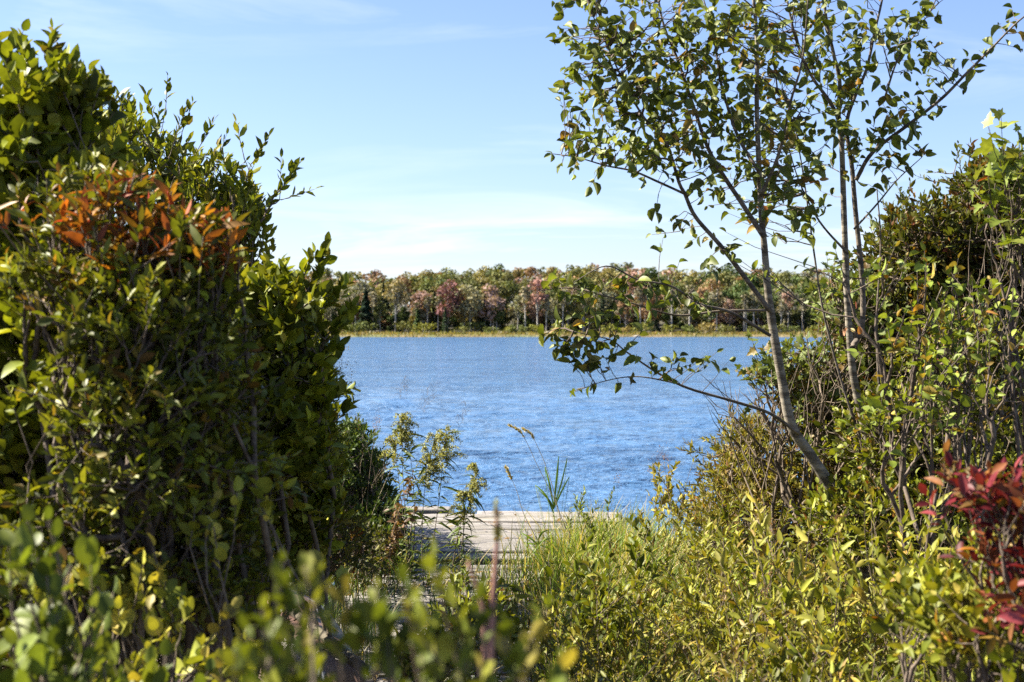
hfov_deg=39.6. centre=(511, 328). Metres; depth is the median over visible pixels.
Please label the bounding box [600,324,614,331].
shore bush
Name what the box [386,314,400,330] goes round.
broadleaf tree
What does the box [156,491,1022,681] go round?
grass
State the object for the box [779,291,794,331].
broadleaf tree
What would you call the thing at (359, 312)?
broadleaf tree
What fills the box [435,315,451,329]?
broadleaf tree
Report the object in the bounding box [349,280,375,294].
broadleaf tree
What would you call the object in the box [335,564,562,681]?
boardwalk
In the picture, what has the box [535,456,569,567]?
reed plant
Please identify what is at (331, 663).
upturned rowing boat
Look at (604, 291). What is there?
broadleaf tree
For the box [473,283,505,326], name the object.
broadleaf tree
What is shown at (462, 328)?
shore bush
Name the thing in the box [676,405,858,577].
bog shrub
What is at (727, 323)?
broadleaf tree
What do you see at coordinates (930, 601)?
green shrub
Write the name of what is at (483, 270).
broadleaf tree
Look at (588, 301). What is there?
broadleaf tree
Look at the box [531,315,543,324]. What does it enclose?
broadleaf tree
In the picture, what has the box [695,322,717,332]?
shore bush
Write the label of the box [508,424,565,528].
grass stalk
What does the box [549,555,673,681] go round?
spirea shrub
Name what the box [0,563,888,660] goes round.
ground
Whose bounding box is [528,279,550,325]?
broadleaf tree
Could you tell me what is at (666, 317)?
broadleaf tree
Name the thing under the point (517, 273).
broadleaf tree
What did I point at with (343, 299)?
broadleaf tree
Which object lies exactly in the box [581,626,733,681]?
spirea shrub
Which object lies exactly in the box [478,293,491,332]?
spruce tree
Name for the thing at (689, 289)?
broadleaf tree
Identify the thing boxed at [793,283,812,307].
broadleaf tree
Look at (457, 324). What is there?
broadleaf tree
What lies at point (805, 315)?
spruce tree
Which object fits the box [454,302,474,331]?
broadleaf tree
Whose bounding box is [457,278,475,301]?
broadleaf tree
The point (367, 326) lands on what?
shore bush
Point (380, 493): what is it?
grass stalk
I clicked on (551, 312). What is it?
broadleaf tree
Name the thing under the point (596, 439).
lake water
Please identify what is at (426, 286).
broadleaf tree
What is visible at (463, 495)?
goldenrod
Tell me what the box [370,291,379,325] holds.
broadleaf tree
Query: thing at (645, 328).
shore bush
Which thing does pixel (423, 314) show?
broadleaf tree
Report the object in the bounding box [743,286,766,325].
broadleaf tree
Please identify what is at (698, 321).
broadleaf tree
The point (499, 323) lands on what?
broadleaf tree
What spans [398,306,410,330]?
broadleaf tree
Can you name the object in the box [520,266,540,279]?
broadleaf tree
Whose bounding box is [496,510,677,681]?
spirea shrub
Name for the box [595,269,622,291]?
broadleaf tree
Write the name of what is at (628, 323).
broadleaf tree
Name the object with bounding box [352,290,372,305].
broadleaf tree
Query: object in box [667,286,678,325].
broadleaf tree
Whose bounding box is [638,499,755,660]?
spirea shrub
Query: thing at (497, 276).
broadleaf tree
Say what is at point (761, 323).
broadleaf tree
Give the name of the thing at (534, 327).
shore bush
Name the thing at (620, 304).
broadleaf tree
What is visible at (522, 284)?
broadleaf tree
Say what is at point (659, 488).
spirea shrub
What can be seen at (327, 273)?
broadleaf tree
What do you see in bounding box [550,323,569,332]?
shore bush
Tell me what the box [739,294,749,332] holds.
broadleaf tree
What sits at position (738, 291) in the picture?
broadleaf tree
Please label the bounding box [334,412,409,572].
waterside shrub
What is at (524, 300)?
broadleaf tree
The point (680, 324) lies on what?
broadleaf tree
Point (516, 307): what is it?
broadleaf tree
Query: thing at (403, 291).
broadleaf tree
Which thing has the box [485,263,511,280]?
broadleaf tree
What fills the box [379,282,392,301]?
broadleaf tree
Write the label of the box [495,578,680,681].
spirea shrub
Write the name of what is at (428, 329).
shore bush
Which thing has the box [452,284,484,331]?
broadleaf tree
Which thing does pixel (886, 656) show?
spirea shrub
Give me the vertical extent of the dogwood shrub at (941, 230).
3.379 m
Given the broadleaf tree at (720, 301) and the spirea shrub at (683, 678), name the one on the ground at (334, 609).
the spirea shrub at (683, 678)
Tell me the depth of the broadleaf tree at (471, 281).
464.43 m
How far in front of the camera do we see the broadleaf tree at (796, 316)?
444.72 m
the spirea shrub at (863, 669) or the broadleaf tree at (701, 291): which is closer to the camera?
the spirea shrub at (863, 669)
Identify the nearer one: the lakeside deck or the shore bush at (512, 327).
the lakeside deck
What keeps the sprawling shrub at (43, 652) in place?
on the ground at (334, 609)
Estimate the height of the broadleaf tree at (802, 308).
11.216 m
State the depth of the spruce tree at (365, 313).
431.34 m
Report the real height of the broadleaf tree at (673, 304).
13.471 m
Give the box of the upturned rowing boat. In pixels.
[156,587,368,681]
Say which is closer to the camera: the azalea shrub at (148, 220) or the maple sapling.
the azalea shrub at (148, 220)
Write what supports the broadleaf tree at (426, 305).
on the wooded hill ground at (661, 324)
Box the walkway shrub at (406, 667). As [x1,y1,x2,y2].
[381,568,533,681]
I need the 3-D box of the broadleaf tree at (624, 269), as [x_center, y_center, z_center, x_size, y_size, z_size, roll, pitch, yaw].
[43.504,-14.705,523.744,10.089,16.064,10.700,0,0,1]
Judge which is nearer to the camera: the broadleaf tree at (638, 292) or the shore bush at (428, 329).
the shore bush at (428, 329)
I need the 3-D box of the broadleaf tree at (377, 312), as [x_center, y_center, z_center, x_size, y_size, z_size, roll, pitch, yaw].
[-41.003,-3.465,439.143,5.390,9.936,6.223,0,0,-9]
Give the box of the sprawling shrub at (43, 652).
[0,503,215,681]
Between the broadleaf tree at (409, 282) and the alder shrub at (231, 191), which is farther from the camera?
the broadleaf tree at (409, 282)
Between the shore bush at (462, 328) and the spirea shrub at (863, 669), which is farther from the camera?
the shore bush at (462, 328)
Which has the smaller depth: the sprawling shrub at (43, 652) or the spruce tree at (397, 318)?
the sprawling shrub at (43, 652)
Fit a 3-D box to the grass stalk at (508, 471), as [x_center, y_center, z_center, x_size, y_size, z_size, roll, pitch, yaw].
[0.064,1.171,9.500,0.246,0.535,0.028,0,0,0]
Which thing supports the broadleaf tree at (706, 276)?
on the wooded hill ground at (661, 324)
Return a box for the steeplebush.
[614,438,704,566]
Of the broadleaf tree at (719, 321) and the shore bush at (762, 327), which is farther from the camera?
the broadleaf tree at (719, 321)
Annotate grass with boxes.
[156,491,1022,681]
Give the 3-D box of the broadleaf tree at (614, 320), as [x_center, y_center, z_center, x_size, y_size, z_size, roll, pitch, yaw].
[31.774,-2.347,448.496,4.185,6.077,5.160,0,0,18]
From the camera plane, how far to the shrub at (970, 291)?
8.06 m
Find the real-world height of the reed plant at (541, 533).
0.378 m
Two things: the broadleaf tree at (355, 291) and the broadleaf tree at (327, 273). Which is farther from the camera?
the broadleaf tree at (327, 273)
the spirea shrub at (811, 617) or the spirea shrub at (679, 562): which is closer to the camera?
the spirea shrub at (811, 617)
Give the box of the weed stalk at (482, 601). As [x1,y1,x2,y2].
[467,555,487,677]
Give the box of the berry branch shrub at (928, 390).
[734,241,1023,679]
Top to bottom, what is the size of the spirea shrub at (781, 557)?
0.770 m
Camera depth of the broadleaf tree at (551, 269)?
524.26 m
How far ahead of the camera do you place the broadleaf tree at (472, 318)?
441.27 m
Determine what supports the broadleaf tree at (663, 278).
on the wooded hill ground at (661, 324)
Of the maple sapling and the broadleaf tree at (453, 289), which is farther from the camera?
the broadleaf tree at (453, 289)
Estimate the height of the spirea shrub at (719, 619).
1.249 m
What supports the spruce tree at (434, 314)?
on the marsh ground at (649, 335)
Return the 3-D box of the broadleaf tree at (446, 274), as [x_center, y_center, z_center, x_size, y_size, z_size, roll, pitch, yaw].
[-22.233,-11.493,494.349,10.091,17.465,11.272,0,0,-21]
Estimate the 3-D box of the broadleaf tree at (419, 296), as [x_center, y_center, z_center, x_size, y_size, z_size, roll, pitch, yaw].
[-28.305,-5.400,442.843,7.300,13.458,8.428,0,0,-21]
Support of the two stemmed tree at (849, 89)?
on the ground at (334, 609)
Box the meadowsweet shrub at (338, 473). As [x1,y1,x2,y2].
[312,316,356,609]
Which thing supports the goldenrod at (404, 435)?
on the ground at (334, 609)
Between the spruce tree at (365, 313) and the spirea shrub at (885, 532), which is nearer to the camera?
the spirea shrub at (885, 532)
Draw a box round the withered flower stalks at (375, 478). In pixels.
[354,414,391,512]
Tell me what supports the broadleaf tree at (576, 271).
on the wooded hill ground at (661, 324)
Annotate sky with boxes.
[0,0,1023,306]
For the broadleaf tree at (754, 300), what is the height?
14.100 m
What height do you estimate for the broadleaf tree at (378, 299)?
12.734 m
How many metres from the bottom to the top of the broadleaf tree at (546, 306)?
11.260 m
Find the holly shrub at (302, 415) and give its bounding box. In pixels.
[187,231,360,636]
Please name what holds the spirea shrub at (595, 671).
on the ground at (334, 609)
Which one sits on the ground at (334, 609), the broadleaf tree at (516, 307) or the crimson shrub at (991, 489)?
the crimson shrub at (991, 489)
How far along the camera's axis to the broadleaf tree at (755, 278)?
471.41 m
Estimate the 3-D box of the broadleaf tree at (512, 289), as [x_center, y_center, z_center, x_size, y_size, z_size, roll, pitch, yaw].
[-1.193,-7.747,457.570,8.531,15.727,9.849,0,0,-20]
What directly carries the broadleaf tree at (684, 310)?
on the wooded hill ground at (661, 324)
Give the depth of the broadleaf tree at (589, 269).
492.44 m
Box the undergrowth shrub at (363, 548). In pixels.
[0,493,404,681]
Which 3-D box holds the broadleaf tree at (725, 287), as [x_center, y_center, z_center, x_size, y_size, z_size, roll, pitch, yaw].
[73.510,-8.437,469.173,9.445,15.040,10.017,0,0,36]
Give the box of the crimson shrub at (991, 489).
[914,439,1023,681]
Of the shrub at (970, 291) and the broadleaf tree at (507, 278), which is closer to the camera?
the shrub at (970, 291)
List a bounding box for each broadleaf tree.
[319,268,334,282]
[324,306,339,321]
[336,290,356,331]
[341,290,361,326]
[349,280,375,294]
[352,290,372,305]
[356,293,372,319]
[366,272,389,292]
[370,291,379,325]
[371,302,387,331]
[371,311,389,330]
[374,285,385,304]
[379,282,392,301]
[382,279,411,314]
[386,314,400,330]
[389,288,401,331]
[391,284,409,310]
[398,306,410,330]
[402,278,413,307]
[409,280,423,296]
[410,290,432,317]
[412,302,430,326]
[413,280,437,294]
[416,269,436,279]
[423,296,432,327]
[427,285,439,296]
[433,295,443,331]
[435,279,465,321]
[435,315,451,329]
[436,271,459,284]
[437,267,458,282]
[438,278,464,326]
[442,299,457,322]
[452,270,482,289]
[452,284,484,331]
[452,319,461,329]
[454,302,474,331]
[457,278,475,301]
[460,302,470,323]
[466,301,477,330]
[468,279,482,302]
[472,265,494,280]
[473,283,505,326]
[475,300,491,331]
[476,275,490,288]
[480,281,508,306]
[484,298,507,329]
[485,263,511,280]
[485,269,507,283]
[492,319,504,330]
[499,273,518,297]
[500,281,519,323]
[506,309,523,326]
[507,295,528,329]
[512,269,525,282]
[517,309,535,330]
[518,278,532,292]
[519,286,530,326]
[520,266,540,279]
[521,292,544,325]
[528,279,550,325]
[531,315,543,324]
[538,289,553,327]
[541,297,551,329]
[542,298,562,327]
[543,302,560,328]
[544,266,559,280]
[548,278,563,287]
[551,289,581,325]
[557,289,568,326]
[559,278,579,292]
[565,311,577,327]
[566,286,577,312]
[570,268,585,277]
[571,289,597,331]
[574,276,593,327]
[576,264,604,284]
[587,307,607,329]
[589,283,616,312]
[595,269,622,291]
[598,283,619,323]
[607,312,618,329]
[614,303,624,318]
[616,268,646,302]
[617,302,635,326]
[618,267,638,294]
[622,313,633,328]
[629,287,660,323]
[631,301,647,323]
[633,287,645,322]
[640,268,661,296]
[646,294,666,315]
[654,276,680,309]
[661,309,678,329]
[665,290,678,312]
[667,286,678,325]
[672,285,683,327]
[674,276,700,310]
[676,310,684,329]
[677,303,696,324]
[683,284,695,324]
[691,316,703,330]
[696,278,726,306]
[697,271,714,283]
[697,290,717,322]
[702,273,728,290]
[705,307,723,330]
[706,288,726,331]
[714,271,735,286]
[716,263,740,286]
[717,290,735,307]
[719,298,740,325]
[721,304,734,327]
[722,280,745,303]
[728,278,762,308]
[732,290,758,330]
[735,273,763,290]
[738,312,756,331]
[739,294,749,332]
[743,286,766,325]
[748,289,764,330]
[748,312,764,330]
[759,284,779,324]
[762,293,784,320]
[772,283,798,315]
[774,281,794,302]
[774,299,787,332]
[775,313,780,325]
[778,271,796,287]
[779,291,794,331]
[779,310,791,330]
[789,271,803,283]
[791,309,805,328]
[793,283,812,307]
[797,298,807,331]
[806,288,827,313]
[811,314,819,331]
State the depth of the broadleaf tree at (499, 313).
434.70 m
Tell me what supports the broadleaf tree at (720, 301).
on the wooded hill ground at (661, 324)
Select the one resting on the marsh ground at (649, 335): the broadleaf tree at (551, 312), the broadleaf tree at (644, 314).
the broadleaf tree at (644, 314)
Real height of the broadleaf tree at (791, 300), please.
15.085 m
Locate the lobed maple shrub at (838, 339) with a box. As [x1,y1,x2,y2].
[734,249,912,566]
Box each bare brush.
[700,318,874,609]
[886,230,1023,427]
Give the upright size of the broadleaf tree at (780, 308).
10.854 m
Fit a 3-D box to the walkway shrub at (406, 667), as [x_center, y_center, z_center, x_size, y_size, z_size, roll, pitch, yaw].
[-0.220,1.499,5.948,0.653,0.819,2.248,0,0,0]
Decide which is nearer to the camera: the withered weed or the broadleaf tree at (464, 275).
the withered weed
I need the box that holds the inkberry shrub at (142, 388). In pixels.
[0,145,308,681]
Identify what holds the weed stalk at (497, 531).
on the ground at (334, 609)
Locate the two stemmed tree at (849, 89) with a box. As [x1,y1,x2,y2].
[699,0,1023,574]
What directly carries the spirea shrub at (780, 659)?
on the ground at (334, 609)
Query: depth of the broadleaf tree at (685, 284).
464.12 m
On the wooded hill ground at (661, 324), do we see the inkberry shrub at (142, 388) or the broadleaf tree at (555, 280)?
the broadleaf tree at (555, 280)
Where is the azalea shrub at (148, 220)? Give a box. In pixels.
[0,160,276,677]
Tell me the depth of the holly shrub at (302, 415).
5.76 m
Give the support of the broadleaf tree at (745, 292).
on the wooded hill ground at (661, 324)
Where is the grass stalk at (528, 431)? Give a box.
[521,427,561,524]
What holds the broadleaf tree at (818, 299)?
on the wooded hill ground at (661, 324)
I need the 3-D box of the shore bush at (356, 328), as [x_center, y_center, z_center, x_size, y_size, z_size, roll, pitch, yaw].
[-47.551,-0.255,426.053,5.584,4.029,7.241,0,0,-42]
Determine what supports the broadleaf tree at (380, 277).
on the wooded hill ground at (661, 324)
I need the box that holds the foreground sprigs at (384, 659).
[222,535,576,681]
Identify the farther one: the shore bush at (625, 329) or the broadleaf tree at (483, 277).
the broadleaf tree at (483, 277)
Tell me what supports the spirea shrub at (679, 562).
on the ground at (334, 609)
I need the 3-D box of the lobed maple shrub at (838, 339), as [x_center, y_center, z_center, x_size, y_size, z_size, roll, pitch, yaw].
[1.982,0.705,8.852,1.191,2.396,1.004,0,0,0]
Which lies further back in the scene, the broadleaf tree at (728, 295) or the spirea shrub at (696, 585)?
the broadleaf tree at (728, 295)
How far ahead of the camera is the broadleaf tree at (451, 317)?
439.41 m
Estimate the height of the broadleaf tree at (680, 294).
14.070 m
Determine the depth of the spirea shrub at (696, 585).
7.05 m
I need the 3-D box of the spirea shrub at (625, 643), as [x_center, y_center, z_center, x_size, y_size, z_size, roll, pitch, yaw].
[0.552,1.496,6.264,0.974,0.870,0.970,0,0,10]
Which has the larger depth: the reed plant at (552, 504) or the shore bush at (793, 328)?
the shore bush at (793, 328)
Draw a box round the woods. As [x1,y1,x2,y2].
[288,262,874,329]
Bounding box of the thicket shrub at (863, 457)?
[787,291,1023,661]
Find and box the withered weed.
[382,469,420,588]
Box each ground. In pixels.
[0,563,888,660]
[327,304,820,333]
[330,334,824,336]
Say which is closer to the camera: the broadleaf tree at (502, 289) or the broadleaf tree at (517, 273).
the broadleaf tree at (502, 289)
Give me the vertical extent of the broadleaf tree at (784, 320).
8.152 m
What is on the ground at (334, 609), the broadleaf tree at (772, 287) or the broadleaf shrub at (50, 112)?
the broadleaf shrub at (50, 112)
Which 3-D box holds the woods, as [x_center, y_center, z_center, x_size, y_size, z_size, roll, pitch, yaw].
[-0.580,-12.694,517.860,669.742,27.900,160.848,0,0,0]
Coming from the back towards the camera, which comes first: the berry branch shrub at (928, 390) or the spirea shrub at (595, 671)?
the berry branch shrub at (928, 390)
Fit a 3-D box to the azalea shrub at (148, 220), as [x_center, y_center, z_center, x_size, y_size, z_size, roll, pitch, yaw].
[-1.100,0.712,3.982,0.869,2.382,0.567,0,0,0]
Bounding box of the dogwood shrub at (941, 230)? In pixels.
[775,137,1023,578]
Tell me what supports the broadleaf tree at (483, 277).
on the wooded hill ground at (661, 324)
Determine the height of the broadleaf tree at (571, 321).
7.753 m
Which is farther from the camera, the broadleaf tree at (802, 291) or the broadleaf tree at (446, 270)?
the broadleaf tree at (446, 270)
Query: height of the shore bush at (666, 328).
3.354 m
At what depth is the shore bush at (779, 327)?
426.68 m
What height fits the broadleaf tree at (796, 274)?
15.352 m
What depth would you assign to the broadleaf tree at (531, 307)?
440.84 m
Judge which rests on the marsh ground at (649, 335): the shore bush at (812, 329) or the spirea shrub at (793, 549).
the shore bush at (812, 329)
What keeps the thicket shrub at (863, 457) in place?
on the ground at (334, 609)
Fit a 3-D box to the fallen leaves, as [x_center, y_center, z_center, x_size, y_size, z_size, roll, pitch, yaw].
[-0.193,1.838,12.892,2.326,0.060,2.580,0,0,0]
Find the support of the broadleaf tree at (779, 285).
on the wooded hill ground at (661, 324)
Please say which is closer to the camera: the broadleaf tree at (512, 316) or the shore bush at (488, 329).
the shore bush at (488, 329)
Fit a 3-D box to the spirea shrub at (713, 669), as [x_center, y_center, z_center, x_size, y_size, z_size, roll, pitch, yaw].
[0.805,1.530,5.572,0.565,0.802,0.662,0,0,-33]
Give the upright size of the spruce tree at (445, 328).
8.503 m
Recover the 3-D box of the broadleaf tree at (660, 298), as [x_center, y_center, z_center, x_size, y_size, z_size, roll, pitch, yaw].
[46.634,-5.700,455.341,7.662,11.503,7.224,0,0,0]
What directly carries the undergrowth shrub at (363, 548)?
on the ground at (334, 609)
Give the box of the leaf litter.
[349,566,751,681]
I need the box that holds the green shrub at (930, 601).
[865,521,1023,681]
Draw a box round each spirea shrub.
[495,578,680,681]
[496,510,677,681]
[528,573,748,681]
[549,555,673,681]
[567,484,621,562]
[577,481,825,681]
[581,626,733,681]
[589,660,600,681]
[624,500,762,635]
[629,569,793,681]
[630,458,701,561]
[631,586,854,681]
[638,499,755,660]
[643,536,755,605]
[650,505,734,602]
[651,613,768,681]
[659,488,903,681]
[661,565,793,681]
[698,464,981,681]
[705,599,945,681]
[707,546,887,681]
[724,537,827,624]
[726,521,869,620]
[740,481,844,582]
[744,524,823,597]
[744,595,866,676]
[751,612,910,681]
[755,525,987,681]
[798,525,894,628]
[805,474,1023,681]
[851,477,988,681]
[869,627,927,679]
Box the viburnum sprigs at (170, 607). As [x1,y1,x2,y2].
[12,475,347,681]
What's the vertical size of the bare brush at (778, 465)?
1.976 m
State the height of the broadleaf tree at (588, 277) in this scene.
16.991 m
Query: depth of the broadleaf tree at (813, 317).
444.84 m
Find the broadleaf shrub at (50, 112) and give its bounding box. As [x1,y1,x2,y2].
[0,17,245,675]
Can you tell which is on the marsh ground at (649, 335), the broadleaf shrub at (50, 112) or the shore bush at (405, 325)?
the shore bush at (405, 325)
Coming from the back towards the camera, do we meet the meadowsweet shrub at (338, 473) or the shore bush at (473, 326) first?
the shore bush at (473, 326)
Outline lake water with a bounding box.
[329,337,955,561]
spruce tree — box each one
[356,290,376,331]
[376,282,389,330]
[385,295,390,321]
[389,306,401,331]
[412,309,422,331]
[430,291,440,331]
[440,306,449,332]
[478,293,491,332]
[597,293,606,331]
[650,301,659,330]
[797,294,808,330]
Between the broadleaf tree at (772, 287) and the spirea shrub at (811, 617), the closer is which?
the spirea shrub at (811, 617)
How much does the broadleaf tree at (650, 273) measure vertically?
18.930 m
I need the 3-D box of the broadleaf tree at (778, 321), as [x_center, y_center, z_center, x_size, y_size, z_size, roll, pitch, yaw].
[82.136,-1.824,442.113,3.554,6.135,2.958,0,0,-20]
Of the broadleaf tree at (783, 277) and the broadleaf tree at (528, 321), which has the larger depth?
the broadleaf tree at (783, 277)
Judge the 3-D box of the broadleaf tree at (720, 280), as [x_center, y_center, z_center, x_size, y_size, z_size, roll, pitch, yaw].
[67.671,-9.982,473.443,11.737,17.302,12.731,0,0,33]
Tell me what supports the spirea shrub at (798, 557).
on the ground at (334, 609)
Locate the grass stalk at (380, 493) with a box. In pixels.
[358,455,398,574]
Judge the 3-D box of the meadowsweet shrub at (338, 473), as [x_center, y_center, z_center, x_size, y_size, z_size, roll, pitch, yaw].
[-1.520,0.679,9.495,1.043,2.549,1.260,0,0,0]
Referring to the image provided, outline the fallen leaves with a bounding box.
[406,512,605,544]
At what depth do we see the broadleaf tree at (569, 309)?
441.25 m
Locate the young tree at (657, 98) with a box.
[537,0,887,672]
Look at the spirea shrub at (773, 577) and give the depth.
7.89 m
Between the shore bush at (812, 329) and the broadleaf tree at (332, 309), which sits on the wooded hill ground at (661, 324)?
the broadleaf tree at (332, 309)
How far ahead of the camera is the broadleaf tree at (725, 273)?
492.24 m
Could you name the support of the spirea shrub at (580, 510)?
on the ground at (334, 609)
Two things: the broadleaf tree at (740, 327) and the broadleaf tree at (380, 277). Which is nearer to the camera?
the broadleaf tree at (740, 327)
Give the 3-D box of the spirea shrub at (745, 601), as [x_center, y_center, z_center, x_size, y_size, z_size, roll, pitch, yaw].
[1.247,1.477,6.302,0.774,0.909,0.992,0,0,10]
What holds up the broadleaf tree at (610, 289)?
on the wooded hill ground at (661, 324)
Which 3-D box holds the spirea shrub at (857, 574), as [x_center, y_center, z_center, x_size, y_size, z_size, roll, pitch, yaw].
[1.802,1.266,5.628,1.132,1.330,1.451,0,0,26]
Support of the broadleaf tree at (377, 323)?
on the wooded hill ground at (661, 324)
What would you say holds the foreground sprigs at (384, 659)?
on the ground at (334, 609)
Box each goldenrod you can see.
[377,375,433,579]
[396,385,467,585]
[436,400,489,598]
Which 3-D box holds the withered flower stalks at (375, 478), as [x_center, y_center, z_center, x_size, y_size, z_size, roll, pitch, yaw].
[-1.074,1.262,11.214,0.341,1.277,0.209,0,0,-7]
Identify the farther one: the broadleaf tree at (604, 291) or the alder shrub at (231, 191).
the broadleaf tree at (604, 291)
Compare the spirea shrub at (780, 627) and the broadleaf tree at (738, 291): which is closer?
the spirea shrub at (780, 627)
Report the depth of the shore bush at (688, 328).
422.54 m
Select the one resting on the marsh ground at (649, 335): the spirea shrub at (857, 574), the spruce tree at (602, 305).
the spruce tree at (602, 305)
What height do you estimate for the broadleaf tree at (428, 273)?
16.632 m
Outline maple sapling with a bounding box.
[961,108,1023,455]
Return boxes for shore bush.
[343,324,363,332]
[359,321,376,331]
[394,320,417,332]
[412,322,436,332]
[450,326,467,331]
[460,320,486,332]
[483,326,499,332]
[508,323,527,332]
[528,324,540,331]
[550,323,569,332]
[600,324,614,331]
[617,326,629,332]
[630,322,653,332]
[662,324,678,331]
[681,323,698,334]
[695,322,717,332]
[716,323,735,332]
[748,324,766,331]
[764,323,785,329]
[780,325,800,331]
[805,324,817,332]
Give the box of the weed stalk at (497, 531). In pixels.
[488,499,501,675]
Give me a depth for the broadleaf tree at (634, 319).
448.08 m
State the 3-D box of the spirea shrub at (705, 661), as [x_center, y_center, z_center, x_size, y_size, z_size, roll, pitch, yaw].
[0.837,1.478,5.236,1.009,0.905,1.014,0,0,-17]
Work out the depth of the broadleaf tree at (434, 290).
466.87 m
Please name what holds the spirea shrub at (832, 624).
on the ground at (334, 609)
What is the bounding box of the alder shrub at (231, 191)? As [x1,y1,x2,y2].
[0,72,322,267]
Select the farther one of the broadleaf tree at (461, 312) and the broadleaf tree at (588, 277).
the broadleaf tree at (588, 277)
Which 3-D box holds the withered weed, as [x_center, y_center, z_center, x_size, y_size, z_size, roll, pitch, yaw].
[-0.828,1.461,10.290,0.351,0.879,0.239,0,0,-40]
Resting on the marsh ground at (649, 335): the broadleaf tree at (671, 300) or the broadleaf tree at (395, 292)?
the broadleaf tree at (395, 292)
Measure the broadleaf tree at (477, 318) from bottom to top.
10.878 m
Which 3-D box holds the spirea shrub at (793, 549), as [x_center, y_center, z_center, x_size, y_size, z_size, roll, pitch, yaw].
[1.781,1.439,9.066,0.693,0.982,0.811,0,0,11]
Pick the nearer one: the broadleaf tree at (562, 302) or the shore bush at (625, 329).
the shore bush at (625, 329)
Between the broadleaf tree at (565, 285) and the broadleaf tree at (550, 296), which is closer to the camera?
the broadleaf tree at (550, 296)
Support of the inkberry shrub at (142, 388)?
on the ground at (334, 609)
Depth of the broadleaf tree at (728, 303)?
440.63 m
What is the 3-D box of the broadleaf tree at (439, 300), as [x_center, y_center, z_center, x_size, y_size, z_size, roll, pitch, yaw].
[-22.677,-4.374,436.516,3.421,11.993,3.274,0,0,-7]
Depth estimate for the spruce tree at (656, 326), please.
442.54 m
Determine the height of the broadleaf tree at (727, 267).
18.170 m
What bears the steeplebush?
on the ground at (334, 609)
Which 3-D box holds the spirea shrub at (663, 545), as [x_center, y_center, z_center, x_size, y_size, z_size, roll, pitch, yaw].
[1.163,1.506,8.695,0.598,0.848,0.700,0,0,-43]
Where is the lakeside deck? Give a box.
[390,506,776,573]
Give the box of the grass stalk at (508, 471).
[504,464,539,543]
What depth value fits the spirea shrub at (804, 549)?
8.05 m
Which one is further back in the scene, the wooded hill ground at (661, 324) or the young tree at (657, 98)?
the wooded hill ground at (661, 324)
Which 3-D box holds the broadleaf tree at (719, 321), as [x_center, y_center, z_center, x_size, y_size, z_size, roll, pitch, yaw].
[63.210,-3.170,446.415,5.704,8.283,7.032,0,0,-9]
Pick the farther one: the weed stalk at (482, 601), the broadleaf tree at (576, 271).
the broadleaf tree at (576, 271)
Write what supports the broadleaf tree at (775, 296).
on the wooded hill ground at (661, 324)
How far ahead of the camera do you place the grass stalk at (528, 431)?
9.70 m
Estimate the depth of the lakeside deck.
13.06 m
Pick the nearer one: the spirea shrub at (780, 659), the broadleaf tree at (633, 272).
the spirea shrub at (780, 659)
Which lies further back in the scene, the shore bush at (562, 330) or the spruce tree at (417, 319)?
the spruce tree at (417, 319)
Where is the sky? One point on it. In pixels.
(425, 128)
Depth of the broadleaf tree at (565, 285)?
465.46 m
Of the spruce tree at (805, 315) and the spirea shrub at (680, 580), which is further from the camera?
the spruce tree at (805, 315)
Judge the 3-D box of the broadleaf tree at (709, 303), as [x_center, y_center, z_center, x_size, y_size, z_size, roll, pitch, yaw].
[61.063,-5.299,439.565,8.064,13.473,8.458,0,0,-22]
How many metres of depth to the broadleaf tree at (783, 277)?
492.96 m
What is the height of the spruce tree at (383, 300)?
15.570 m
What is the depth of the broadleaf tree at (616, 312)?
437.67 m
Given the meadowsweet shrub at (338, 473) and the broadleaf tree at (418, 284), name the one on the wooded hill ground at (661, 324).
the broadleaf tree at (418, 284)
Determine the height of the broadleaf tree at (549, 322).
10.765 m
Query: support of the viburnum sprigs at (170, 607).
on the ground at (334, 609)
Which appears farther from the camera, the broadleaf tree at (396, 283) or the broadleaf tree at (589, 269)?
the broadleaf tree at (589, 269)
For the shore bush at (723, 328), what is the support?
on the marsh ground at (649, 335)
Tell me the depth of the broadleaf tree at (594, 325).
443.96 m
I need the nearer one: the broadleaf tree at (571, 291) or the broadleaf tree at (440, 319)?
the broadleaf tree at (440, 319)
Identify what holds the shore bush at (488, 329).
on the marsh ground at (649, 335)
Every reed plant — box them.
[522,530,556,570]
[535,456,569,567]
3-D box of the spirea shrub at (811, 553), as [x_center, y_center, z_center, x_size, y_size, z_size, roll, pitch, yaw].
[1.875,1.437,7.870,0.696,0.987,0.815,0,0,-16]

